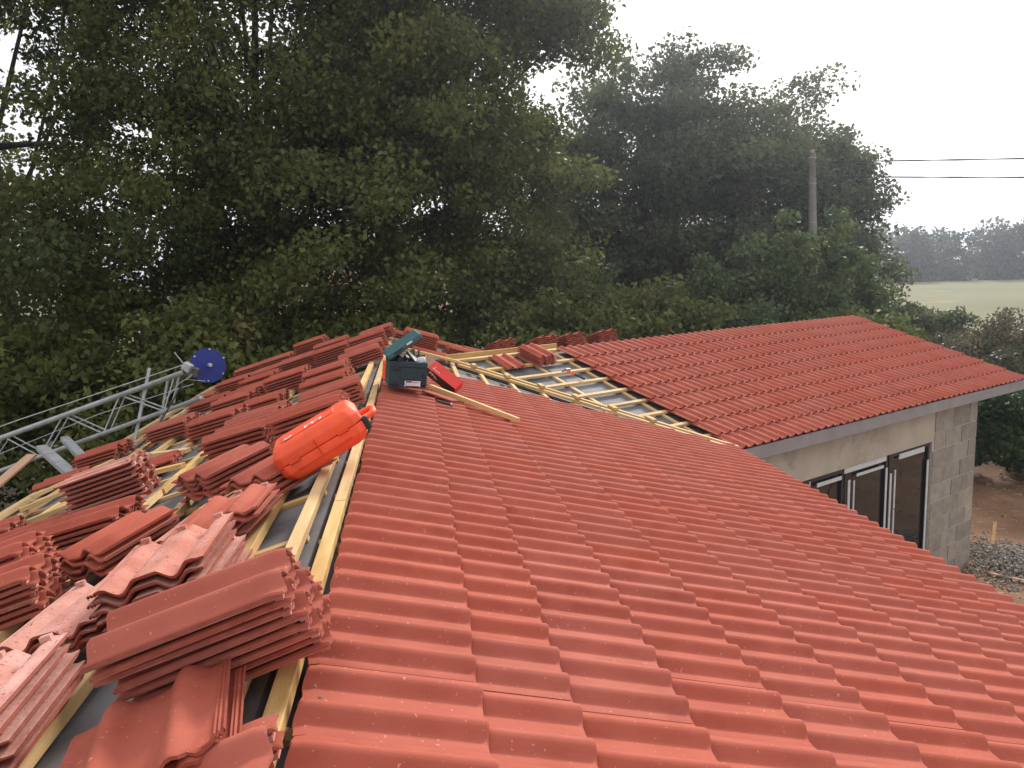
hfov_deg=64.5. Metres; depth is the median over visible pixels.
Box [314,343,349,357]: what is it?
roof tile
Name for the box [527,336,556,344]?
roof tile
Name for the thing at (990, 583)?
dirt clods
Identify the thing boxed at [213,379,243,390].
roof tile
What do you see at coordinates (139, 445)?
power cable
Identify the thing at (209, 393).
roof tile
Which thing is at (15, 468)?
wooden board
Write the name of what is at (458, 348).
roof tile
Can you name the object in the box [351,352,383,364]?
roof tile
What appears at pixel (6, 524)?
roof tile
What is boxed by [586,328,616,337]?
roof tile
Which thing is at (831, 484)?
window
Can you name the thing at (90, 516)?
roof tile
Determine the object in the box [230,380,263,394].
roof tile
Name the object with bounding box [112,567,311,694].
roof tile
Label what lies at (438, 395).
tile offcut
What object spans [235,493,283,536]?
roof tile
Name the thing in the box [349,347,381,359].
roof tile
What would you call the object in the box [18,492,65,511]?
wooden batten
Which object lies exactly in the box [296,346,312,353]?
roof tile
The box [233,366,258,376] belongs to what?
roof tile
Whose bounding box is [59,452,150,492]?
roof tile
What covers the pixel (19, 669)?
roof tile
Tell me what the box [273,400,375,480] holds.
tool case
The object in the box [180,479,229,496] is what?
roof tile
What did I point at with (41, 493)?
wooden batten
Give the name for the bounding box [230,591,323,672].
roof tile
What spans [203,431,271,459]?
roof tile
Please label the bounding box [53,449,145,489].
roof tile
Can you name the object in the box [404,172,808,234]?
overhead wire
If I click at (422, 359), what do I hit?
plastic bag
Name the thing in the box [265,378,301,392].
roof tile
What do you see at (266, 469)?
roof tile
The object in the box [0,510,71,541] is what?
roof tile
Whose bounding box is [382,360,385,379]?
orange box
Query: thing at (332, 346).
roof tile
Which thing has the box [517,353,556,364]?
roof tile
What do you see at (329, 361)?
roof tile
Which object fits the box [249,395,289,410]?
roof tile
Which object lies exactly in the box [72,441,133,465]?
roof tile
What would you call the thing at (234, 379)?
roof tile
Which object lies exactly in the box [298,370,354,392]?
roof tile
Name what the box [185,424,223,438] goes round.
roof tile
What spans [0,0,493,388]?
oak tree
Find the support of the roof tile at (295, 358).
on the roof tile at (295, 362)
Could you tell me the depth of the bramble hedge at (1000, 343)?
24.08 m
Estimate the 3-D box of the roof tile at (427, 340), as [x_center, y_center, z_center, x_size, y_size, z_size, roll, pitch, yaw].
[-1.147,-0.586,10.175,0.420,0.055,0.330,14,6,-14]
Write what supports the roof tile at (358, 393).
on the roof tile at (362, 396)
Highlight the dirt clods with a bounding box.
[970,472,1023,590]
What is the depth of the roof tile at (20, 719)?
1.82 m
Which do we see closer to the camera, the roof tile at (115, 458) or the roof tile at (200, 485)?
the roof tile at (200, 485)
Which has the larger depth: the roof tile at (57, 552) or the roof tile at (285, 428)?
the roof tile at (285, 428)
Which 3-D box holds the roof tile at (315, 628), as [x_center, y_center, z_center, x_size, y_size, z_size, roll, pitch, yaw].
[-0.650,0.588,1.901,0.420,0.055,0.330,-20,10,-10]
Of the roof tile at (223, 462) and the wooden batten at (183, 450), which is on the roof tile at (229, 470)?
the roof tile at (223, 462)
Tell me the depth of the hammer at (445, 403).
6.02 m
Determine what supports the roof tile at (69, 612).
on the roof tile at (86, 630)
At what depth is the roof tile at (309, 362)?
9.23 m
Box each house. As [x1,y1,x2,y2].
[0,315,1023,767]
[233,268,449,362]
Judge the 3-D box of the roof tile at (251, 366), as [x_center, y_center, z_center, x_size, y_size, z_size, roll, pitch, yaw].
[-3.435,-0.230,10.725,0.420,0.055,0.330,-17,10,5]
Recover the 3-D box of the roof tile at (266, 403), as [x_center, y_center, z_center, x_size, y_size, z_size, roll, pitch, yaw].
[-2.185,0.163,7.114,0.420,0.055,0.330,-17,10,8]
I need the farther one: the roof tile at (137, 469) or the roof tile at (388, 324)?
the roof tile at (388, 324)
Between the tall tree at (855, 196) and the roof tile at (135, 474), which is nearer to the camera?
the roof tile at (135, 474)
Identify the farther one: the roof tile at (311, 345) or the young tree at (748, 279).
the young tree at (748, 279)
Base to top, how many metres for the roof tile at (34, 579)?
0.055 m
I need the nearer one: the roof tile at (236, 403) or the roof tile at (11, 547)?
the roof tile at (11, 547)
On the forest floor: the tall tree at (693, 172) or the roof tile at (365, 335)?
the tall tree at (693, 172)
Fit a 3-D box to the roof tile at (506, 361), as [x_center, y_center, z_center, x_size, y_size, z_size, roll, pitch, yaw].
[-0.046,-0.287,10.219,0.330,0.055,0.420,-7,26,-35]
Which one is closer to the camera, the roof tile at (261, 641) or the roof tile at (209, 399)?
the roof tile at (261, 641)
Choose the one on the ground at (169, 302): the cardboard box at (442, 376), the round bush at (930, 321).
the round bush at (930, 321)
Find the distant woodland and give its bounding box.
[168,215,1023,298]
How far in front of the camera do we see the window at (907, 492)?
11.73 m
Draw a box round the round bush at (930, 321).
[880,299,980,343]
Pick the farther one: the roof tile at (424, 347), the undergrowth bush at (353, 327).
the undergrowth bush at (353, 327)
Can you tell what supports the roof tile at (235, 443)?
on the roof tile at (218, 453)
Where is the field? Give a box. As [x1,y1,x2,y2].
[876,263,1023,329]
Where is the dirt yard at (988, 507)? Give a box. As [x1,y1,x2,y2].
[960,460,1023,604]
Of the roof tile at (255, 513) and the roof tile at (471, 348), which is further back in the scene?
the roof tile at (471, 348)
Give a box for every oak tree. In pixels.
[0,0,214,470]
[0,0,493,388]
[251,0,680,352]
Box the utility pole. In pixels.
[808,150,816,278]
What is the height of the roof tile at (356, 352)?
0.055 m
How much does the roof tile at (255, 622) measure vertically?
0.055 m
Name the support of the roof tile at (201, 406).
on the roof tile at (201, 409)
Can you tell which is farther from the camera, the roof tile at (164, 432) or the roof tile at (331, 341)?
the roof tile at (331, 341)
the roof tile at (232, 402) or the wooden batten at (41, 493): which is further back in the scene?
the roof tile at (232, 402)
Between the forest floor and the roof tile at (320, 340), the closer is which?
the roof tile at (320, 340)
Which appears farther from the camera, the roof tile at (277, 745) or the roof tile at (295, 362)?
the roof tile at (295, 362)
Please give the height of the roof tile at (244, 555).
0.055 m
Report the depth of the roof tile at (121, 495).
4.46 m
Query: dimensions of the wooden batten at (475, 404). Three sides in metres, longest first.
0.920 x 0.051 x 0.035 m
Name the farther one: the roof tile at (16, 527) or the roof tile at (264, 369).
the roof tile at (264, 369)
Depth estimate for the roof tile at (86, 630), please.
2.29 m
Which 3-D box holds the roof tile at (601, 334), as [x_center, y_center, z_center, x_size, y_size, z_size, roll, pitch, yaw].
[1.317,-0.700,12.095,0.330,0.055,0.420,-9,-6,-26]
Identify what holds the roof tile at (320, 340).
on the roof tile at (311, 345)
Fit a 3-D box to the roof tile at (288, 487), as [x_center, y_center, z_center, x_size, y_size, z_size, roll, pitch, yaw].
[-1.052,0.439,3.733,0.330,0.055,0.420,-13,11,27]
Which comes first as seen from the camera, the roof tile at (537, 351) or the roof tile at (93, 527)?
the roof tile at (93, 527)
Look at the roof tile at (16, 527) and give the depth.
4.79 m
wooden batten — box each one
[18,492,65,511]
[25,504,71,523]
[30,459,114,498]
[148,447,191,456]
[154,462,186,473]
[428,384,519,421]
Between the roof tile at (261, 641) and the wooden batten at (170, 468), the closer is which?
the roof tile at (261, 641)
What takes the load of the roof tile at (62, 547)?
on the house at (742, 547)
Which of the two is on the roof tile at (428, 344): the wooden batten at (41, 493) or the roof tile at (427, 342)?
the roof tile at (427, 342)
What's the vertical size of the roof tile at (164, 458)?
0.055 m
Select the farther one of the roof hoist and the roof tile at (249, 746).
the roof hoist
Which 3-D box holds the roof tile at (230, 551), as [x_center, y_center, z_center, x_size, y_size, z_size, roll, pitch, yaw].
[-1.001,0.585,2.439,0.330,0.055,0.420,-19,10,-2]
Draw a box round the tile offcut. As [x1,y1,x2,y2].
[422,390,458,401]
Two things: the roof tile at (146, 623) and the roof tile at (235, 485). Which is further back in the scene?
the roof tile at (235, 485)
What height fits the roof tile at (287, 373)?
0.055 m
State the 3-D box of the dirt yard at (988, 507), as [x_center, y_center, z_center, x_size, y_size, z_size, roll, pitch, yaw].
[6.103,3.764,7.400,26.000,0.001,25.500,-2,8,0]
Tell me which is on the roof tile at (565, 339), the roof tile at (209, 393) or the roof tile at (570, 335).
the roof tile at (570, 335)
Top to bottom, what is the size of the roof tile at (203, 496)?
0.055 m
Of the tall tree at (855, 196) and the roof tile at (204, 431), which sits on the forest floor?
the tall tree at (855, 196)
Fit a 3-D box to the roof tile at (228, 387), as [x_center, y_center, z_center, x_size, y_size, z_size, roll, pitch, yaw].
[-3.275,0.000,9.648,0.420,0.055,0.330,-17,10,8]
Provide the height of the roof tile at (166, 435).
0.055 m
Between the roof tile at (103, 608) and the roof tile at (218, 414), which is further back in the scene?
the roof tile at (218, 414)
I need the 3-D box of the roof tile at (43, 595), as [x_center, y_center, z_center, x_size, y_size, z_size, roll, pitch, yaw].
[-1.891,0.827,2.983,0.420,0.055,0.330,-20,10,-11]
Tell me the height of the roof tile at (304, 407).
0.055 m
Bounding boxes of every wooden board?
[0,454,36,486]
[988,572,1023,580]
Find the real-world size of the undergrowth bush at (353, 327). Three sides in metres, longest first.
5.076 x 4.916 x 4.559 m
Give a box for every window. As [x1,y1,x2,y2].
[802,469,843,503]
[843,455,887,527]
[885,443,929,548]
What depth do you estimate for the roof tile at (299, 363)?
9.20 m
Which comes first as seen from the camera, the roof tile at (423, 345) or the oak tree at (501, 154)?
the roof tile at (423, 345)
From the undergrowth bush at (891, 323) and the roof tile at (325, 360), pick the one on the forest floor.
the undergrowth bush at (891, 323)
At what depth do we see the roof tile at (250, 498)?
3.00 m
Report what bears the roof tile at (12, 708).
on the roof tile at (20, 719)
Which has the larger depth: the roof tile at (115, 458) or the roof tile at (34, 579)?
the roof tile at (115, 458)
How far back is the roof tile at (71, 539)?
3.85 m
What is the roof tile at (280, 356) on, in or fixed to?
on the roof tile at (266, 364)
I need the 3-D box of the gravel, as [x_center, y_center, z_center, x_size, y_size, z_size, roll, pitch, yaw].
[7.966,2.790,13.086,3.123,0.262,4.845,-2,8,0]
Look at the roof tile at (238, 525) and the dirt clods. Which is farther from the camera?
the dirt clods
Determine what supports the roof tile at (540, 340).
on the roof tile at (552, 340)
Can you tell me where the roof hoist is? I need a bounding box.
[0,348,225,473]
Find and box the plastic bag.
[416,356,425,362]
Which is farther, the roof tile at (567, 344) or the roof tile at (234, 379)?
the roof tile at (567, 344)
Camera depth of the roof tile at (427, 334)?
10.07 m
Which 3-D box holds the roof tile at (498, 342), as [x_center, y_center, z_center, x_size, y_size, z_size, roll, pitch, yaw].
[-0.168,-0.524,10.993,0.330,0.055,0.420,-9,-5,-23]
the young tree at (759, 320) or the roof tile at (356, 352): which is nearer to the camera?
the roof tile at (356, 352)
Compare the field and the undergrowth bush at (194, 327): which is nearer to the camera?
the undergrowth bush at (194, 327)
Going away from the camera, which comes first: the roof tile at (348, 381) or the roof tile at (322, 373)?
the roof tile at (348, 381)
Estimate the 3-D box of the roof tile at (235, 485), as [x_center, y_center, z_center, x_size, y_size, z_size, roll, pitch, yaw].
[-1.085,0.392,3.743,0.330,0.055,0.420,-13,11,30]
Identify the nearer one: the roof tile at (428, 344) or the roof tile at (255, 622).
the roof tile at (255, 622)
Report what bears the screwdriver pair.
in the toolbox
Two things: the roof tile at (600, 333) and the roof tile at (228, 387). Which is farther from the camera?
the roof tile at (600, 333)
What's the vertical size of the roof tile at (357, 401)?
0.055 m
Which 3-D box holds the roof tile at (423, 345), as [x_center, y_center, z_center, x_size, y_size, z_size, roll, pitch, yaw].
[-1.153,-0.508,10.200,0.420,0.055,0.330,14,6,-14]
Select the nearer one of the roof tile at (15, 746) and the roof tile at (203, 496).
the roof tile at (15, 746)
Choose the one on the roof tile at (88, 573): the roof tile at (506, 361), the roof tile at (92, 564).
the roof tile at (92, 564)
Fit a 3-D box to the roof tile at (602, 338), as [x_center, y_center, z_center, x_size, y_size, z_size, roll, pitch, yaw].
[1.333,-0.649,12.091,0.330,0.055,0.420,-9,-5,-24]
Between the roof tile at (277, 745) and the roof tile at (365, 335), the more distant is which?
the roof tile at (365, 335)
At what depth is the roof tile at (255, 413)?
5.62 m
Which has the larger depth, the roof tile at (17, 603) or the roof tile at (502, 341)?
the roof tile at (502, 341)
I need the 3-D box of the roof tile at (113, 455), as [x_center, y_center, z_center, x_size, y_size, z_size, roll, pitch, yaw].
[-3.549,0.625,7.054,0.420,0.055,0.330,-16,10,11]
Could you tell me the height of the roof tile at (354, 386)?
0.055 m
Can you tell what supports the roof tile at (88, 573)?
on the house at (742, 547)
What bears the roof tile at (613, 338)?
on the roof tile
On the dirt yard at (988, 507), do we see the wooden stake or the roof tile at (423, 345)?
the wooden stake
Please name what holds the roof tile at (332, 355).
on the roof tile at (325, 360)
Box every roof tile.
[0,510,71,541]
[0,515,27,532]
[0,520,25,533]
[0,531,46,561]
[0,535,53,566]
[0,552,55,590]
[0,557,60,597]
[0,563,61,605]
[0,570,64,613]
[0,571,110,652]
[0,575,68,621]
[0,581,72,629]
[0,632,68,712]
[0,643,69,733]
[0,649,79,745]
[0,660,85,761]
[0,673,84,767]
[5,619,103,654]
[28,466,94,492]
[29,541,54,555]
[41,494,147,536]
[45,546,57,552]
[47,550,62,554]
[50,500,146,542]
[51,505,148,546]
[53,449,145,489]
[55,509,151,550]
[56,505,178,561]
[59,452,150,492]
[59,462,151,502]
[59,521,180,575]
[59,624,106,652]
[60,513,183,567]
[60,657,231,767]
[61,457,151,496]
[62,529,169,581]
[65,474,153,510]
[66,464,155,504]
[67,474,157,514]
[71,439,133,462]
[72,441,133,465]
[72,445,134,467]
[77,447,137,468]
[79,547,292,674]
[86,511,233,599]
[87,520,235,609]
[89,528,236,619]
[89,555,295,683]
[94,561,301,687]
[96,534,245,626]
[101,541,245,633]
[110,476,161,501]
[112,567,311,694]
[116,575,314,700]
[132,581,322,701]
[141,412,201,434]
[143,414,201,437]
[144,417,197,440]
[144,428,186,442]
[148,431,186,444]
[151,450,181,465]
[155,453,183,468]
[155,482,276,543]
[160,483,276,544]
[163,714,278,767]
[171,441,274,483]
[174,449,272,487]
[174,664,245,767]
[177,454,272,491]
[179,487,228,502]
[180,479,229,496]
[184,403,248,428]
[184,411,244,435]
[185,407,249,431]
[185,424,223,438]
[186,391,231,409]
[186,431,214,442]
[187,403,210,411]
[189,406,208,412]
[194,390,218,397]
[197,413,270,447]
[197,426,270,451]
[200,427,270,456]
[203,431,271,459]
[206,435,273,461]
[208,388,260,407]
[208,391,260,410]
[209,393,260,412]
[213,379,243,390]
[214,372,251,387]
[215,384,237,392]
[217,386,239,393]
[220,455,281,488]
[220,474,283,494]
[221,400,292,427]
[226,478,292,497]
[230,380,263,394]
[230,489,279,522]
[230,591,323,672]
[231,490,273,529]
[233,361,260,373]
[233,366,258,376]
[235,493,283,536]
[235,548,252,563]
[236,368,282,385]
[238,370,283,387]
[244,389,290,406]
[245,594,332,681]
[248,392,289,410]
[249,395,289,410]
[252,363,277,375]
[258,351,295,365]
[258,354,295,367]
[262,364,310,384]
[262,368,309,387]
[264,372,305,389]
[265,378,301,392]
[265,390,345,426]
[267,381,304,393]
[269,730,285,767]
[270,400,349,435]
[272,393,350,429]
[273,427,295,440]
[276,458,336,494]
[277,350,315,366]
[279,355,314,368]
[281,358,314,369]
[282,360,315,370]
[292,334,327,347]
[293,336,328,349]
[295,338,328,351]
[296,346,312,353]
[296,348,312,355]
[297,367,353,389]
[297,384,358,403]
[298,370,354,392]
[299,374,360,402]
[301,358,350,378]
[301,362,348,381]
[312,335,349,349]
[312,339,348,355]
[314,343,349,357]
[314,346,349,359]
[314,353,343,364]
[315,351,344,361]
[315,358,337,366]
[338,343,379,359]
[344,337,382,352]
[346,382,362,393]
[348,328,384,343]
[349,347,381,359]
[349,391,361,397]
[350,332,384,345]
[350,335,384,346]
[350,348,382,362]
[350,390,365,401]
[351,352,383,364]
[352,356,383,367]
[352,397,365,404]
[359,322,391,334]
[394,329,403,335]
[403,329,437,341]
[403,332,437,343]
[403,334,437,345]
[405,327,438,339]
[411,346,446,356]
[412,344,436,351]
[415,343,436,349]
[416,341,436,347]
[438,340,462,346]
[445,346,464,352]
[446,344,477,356]
[463,346,482,350]
[483,337,515,348]
[483,340,515,350]
[488,341,516,349]
[489,353,527,369]
[490,344,514,349]
[516,354,555,366]
[517,343,555,358]
[517,348,555,360]
[517,350,556,362]
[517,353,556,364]
[525,334,557,344]
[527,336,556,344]
[533,338,556,343]
[537,339,557,344]
[555,331,584,340]
[555,333,584,342]
[556,335,584,343]
[557,336,585,345]
[557,338,585,347]
[563,340,586,346]
[566,342,584,346]
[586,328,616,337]
[586,330,616,339]
[586,332,616,341]
[586,333,617,342]
[588,335,617,343]
[595,337,617,342]
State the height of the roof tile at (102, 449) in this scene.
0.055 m
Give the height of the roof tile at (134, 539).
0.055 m
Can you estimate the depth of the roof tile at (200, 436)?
6.39 m
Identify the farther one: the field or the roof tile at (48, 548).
the field
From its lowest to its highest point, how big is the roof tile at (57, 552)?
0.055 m
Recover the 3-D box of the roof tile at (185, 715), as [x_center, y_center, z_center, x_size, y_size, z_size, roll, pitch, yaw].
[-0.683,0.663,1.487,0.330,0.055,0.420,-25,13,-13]
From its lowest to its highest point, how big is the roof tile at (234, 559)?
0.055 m
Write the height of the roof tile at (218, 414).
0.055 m
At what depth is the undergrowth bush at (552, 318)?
17.72 m
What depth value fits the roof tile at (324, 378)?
6.77 m
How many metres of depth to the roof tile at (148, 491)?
4.54 m
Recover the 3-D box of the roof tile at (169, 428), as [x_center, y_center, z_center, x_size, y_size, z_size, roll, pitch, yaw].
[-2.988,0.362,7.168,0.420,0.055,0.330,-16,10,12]
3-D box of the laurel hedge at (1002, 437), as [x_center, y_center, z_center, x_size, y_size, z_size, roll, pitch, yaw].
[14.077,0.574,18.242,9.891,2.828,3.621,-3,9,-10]
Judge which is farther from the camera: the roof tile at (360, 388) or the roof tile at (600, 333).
the roof tile at (600, 333)
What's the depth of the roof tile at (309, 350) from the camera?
10.59 m
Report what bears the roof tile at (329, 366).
on the roof tile at (322, 373)
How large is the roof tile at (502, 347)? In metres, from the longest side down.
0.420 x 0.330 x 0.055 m
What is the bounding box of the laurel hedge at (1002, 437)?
[974,389,1023,472]
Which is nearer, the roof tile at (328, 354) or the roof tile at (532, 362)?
the roof tile at (328, 354)
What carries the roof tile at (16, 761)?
on the house at (742, 547)
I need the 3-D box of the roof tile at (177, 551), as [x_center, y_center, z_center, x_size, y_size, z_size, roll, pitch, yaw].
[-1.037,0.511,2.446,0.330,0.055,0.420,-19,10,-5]
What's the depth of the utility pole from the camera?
23.41 m
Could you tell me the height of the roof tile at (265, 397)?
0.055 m
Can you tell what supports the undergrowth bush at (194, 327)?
on the forest floor
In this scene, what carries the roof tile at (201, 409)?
on the roof tile
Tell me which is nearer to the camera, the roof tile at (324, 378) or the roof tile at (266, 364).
the roof tile at (324, 378)
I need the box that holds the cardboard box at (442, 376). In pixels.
[426,354,462,392]
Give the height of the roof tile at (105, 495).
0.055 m
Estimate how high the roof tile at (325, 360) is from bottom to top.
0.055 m
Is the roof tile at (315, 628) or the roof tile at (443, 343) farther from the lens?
the roof tile at (443, 343)
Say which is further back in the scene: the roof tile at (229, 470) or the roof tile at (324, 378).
the roof tile at (324, 378)
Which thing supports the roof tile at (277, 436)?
on the roof tile
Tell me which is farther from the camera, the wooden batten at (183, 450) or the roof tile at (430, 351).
the roof tile at (430, 351)
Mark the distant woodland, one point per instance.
(999, 255)
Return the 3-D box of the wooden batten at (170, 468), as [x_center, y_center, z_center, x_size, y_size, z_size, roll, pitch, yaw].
[-2.331,0.575,5.283,0.532,0.030,0.045,-14,11,24]
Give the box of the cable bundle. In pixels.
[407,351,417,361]
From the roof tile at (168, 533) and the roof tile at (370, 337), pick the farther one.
the roof tile at (370, 337)
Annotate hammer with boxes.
[436,399,452,406]
[562,368,584,379]
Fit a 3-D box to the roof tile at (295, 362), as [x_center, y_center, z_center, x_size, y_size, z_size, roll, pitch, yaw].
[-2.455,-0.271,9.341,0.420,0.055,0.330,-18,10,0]
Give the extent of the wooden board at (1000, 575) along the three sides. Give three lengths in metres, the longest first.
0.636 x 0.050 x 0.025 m
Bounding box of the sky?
[0,0,1023,278]
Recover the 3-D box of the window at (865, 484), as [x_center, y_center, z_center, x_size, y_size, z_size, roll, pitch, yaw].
[4.761,2.129,11.057,1.100,2.220,0.082,-8,10,-36]
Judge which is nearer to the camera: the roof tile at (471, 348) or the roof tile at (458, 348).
the roof tile at (458, 348)
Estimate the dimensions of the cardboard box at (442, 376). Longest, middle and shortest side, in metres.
0.344 x 0.325 x 0.151 m
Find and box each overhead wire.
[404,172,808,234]
[815,158,1022,161]
[815,176,1023,177]
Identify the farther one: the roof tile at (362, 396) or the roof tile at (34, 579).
the roof tile at (362, 396)
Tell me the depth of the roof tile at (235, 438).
4.61 m
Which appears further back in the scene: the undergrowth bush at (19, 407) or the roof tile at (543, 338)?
the undergrowth bush at (19, 407)
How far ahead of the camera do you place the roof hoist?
8.09 m
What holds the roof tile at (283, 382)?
on the roof tile at (283, 385)
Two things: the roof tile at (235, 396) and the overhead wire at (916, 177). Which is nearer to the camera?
the roof tile at (235, 396)
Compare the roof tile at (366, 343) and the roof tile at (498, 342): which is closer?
the roof tile at (366, 343)
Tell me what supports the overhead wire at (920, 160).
attached to the utility pole
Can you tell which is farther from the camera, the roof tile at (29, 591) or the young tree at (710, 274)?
the young tree at (710, 274)
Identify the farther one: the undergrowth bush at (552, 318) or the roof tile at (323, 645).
the undergrowth bush at (552, 318)
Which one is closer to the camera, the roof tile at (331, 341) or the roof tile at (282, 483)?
the roof tile at (282, 483)
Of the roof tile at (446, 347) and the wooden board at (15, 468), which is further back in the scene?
the roof tile at (446, 347)
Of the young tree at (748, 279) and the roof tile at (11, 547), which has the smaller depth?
the roof tile at (11, 547)
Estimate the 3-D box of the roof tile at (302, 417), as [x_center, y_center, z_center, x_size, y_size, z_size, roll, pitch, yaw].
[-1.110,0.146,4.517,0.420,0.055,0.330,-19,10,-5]
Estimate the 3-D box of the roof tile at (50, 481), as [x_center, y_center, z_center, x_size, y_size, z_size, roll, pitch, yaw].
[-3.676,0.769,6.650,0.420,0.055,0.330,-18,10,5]
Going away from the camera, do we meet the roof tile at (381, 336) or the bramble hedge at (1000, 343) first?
the roof tile at (381, 336)
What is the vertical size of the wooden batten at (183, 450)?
0.030 m
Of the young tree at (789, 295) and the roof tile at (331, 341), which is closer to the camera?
the roof tile at (331, 341)
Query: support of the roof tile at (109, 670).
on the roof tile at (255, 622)
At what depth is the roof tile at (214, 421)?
6.37 m
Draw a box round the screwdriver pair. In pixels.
[412,349,420,361]
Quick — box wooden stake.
[991,521,996,547]
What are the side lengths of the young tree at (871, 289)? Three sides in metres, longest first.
5.038 x 3.215 x 3.211 m
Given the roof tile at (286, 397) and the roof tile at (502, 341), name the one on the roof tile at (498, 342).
the roof tile at (502, 341)
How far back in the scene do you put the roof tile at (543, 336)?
11.29 m
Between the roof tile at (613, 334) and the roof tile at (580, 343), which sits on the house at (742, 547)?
the roof tile at (580, 343)
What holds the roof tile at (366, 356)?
on the roof tile at (367, 358)
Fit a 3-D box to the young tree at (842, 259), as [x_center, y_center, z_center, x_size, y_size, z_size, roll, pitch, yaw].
[8.751,-1.700,22.348,3.314,6.354,3.377,-5,9,-23]
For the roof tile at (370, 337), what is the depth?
9.17 m
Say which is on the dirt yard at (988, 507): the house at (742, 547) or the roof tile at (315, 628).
the house at (742, 547)
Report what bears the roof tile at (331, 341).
on the roof tile
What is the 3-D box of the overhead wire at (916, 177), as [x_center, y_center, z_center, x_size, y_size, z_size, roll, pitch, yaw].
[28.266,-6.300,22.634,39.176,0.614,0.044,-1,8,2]
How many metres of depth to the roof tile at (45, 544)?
3.42 m
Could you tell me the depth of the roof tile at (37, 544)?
3.31 m
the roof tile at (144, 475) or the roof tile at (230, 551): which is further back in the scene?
the roof tile at (144, 475)
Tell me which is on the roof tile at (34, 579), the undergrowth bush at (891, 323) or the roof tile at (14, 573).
the roof tile at (14, 573)
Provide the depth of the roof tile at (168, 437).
7.06 m
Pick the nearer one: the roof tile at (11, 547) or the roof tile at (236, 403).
the roof tile at (11, 547)
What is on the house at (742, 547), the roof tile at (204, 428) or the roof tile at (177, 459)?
the roof tile at (177, 459)
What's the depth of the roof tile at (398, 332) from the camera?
11.18 m
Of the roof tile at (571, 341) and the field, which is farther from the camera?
the field
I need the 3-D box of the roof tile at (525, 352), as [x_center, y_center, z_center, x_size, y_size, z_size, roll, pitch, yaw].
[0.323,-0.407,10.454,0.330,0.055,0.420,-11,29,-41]
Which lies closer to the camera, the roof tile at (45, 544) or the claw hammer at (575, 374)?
the roof tile at (45, 544)
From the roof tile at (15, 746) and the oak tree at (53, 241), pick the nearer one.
the roof tile at (15, 746)
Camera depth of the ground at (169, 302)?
132.52 m
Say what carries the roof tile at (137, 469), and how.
on the roof tile at (135, 474)
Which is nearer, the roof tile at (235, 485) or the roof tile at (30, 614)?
the roof tile at (30, 614)
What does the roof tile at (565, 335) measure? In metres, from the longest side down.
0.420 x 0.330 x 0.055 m
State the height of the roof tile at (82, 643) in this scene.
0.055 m
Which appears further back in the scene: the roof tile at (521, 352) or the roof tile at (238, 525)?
the roof tile at (521, 352)
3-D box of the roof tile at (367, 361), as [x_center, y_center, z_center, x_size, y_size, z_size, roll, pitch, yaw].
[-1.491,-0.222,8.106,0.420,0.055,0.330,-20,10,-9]
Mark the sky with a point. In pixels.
(939, 79)
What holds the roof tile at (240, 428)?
on the roof tile at (235, 438)
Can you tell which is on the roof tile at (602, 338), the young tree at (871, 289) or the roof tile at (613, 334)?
the roof tile at (613, 334)
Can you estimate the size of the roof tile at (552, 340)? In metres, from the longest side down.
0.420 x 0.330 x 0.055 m
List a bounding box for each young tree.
[684,251,735,329]
[715,230,778,328]
[730,297,782,326]
[749,207,836,325]
[799,204,871,318]
[838,253,912,328]
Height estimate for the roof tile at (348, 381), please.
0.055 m
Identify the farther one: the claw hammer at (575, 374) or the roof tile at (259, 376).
the claw hammer at (575, 374)
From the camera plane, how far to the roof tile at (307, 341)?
10.61 m
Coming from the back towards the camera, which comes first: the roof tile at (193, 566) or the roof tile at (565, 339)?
the roof tile at (565, 339)
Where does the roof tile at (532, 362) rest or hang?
on the house at (742, 547)
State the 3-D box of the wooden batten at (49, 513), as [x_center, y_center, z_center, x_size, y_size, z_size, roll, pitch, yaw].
[-2.867,0.805,4.995,0.810,0.031,0.045,-24,11,-29]
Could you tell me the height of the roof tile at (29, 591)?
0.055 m
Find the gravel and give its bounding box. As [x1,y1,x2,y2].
[963,530,1023,597]
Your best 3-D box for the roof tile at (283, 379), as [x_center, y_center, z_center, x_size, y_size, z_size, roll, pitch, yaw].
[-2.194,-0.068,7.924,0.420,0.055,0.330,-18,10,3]
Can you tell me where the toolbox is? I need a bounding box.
[383,330,427,388]
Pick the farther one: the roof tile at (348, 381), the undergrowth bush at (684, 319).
the undergrowth bush at (684, 319)
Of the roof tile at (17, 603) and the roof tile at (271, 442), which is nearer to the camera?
the roof tile at (17, 603)
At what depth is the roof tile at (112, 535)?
3.30 m
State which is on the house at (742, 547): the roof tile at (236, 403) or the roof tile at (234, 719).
the roof tile at (234, 719)
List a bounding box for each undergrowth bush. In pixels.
[0,293,294,502]
[0,306,105,511]
[251,301,453,352]
[445,287,647,389]
[569,272,745,340]
[790,302,931,342]
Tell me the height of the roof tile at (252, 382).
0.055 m
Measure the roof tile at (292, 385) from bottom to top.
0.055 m
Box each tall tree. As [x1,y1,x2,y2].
[494,26,840,317]
[627,62,921,304]
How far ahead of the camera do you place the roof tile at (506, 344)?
10.82 m
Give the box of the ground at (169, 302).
[0,256,992,455]
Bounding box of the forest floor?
[0,369,140,509]
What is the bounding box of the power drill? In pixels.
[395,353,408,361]
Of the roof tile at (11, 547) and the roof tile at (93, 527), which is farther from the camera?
the roof tile at (93, 527)
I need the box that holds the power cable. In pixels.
[67,381,184,510]
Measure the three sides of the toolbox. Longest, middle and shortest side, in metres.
0.425 x 0.373 x 0.307 m
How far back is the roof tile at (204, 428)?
6.37 m
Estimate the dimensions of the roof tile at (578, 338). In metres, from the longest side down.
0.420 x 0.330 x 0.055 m
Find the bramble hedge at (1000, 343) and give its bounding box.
[926,307,1023,423]

